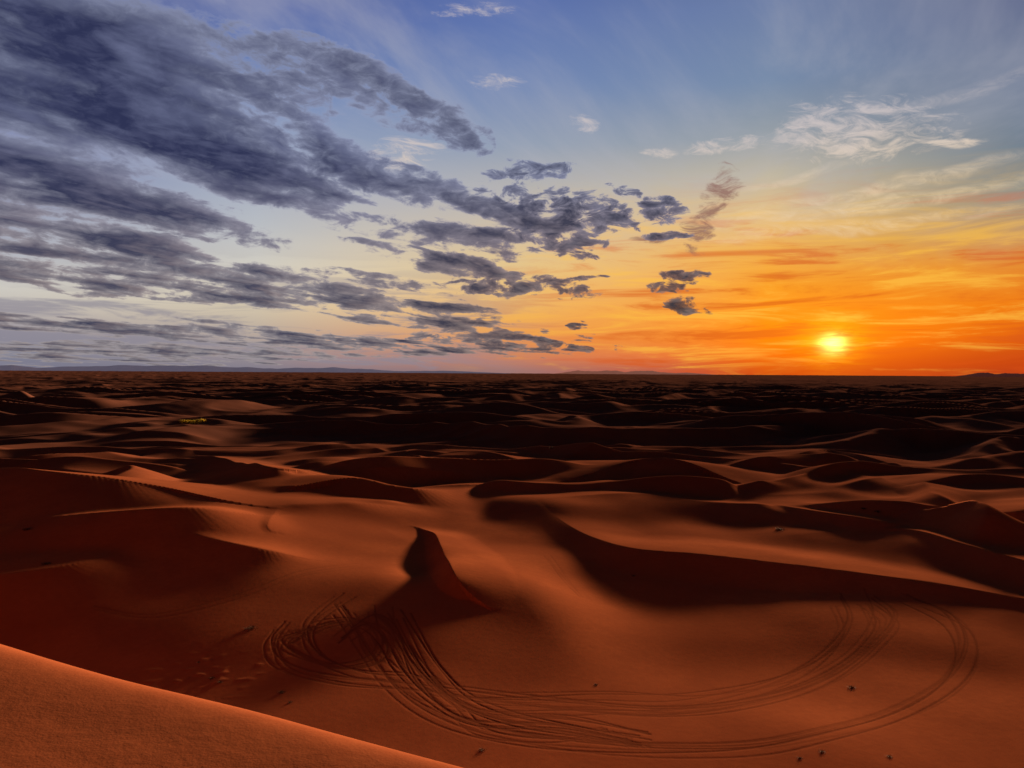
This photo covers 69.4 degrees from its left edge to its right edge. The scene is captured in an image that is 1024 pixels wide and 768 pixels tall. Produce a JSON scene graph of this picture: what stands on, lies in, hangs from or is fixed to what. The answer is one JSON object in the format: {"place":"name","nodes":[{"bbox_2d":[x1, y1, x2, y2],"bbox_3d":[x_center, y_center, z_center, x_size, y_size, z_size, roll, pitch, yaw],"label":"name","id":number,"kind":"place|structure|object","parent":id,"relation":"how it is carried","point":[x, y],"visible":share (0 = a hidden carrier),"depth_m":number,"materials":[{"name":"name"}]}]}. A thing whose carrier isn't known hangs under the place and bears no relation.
{"place":"outdoors","nodes":[
{"label":"outdoors","id":0,"kind":"place"},
{"bbox_2d":[0,365,510,373],"bbox_3d":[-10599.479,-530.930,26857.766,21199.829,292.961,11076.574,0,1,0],"label":"hills","id":1,"kind":"structure","parent":0,"point":[200,368],"depth_m":26978.54,"materials":[{"name":"blue"}]},
{"bbox_2d":[0,370,1023,767],"bbox_3d":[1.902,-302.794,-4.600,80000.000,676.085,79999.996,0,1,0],"label":"ground","id":2,"kind":"structure","parent":0,"point":[438,570],"depth_m":101.83,"materials":[{"name":"brown sand"}]},
{"bbox_2d":[185,419,200,423],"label":"green bush","id":3,"kind":"object","parent":2,"relation":"on","point":[194,421],"visible":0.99,"depth_m":410.92,"materials":[{"name":"green plant"}]},
{"bbox_2d":[0,0,1023,375],"label":"sky","id":4,"kind":"structure","parent":0,"point":[716,187],"materials":[{"name":"blue"}]},
{"bbox_2d":[554,370,713,374],"bbox_3d":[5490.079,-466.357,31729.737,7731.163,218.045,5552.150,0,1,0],"label":"hills","id":5,"kind":"structure","parent":0,"point":[610,372],"depth_m":30876.53,"materials":[{"name":"black"}]},
{"bbox_2d":[952,373,1023,376],"bbox_3d":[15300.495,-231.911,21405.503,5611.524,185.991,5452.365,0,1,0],"label":"hills","id":6,"kind":"structure","parent":0,"point":[995,375],"depth_m":21281.09,"materials":[{"name":"black"}]}
]}

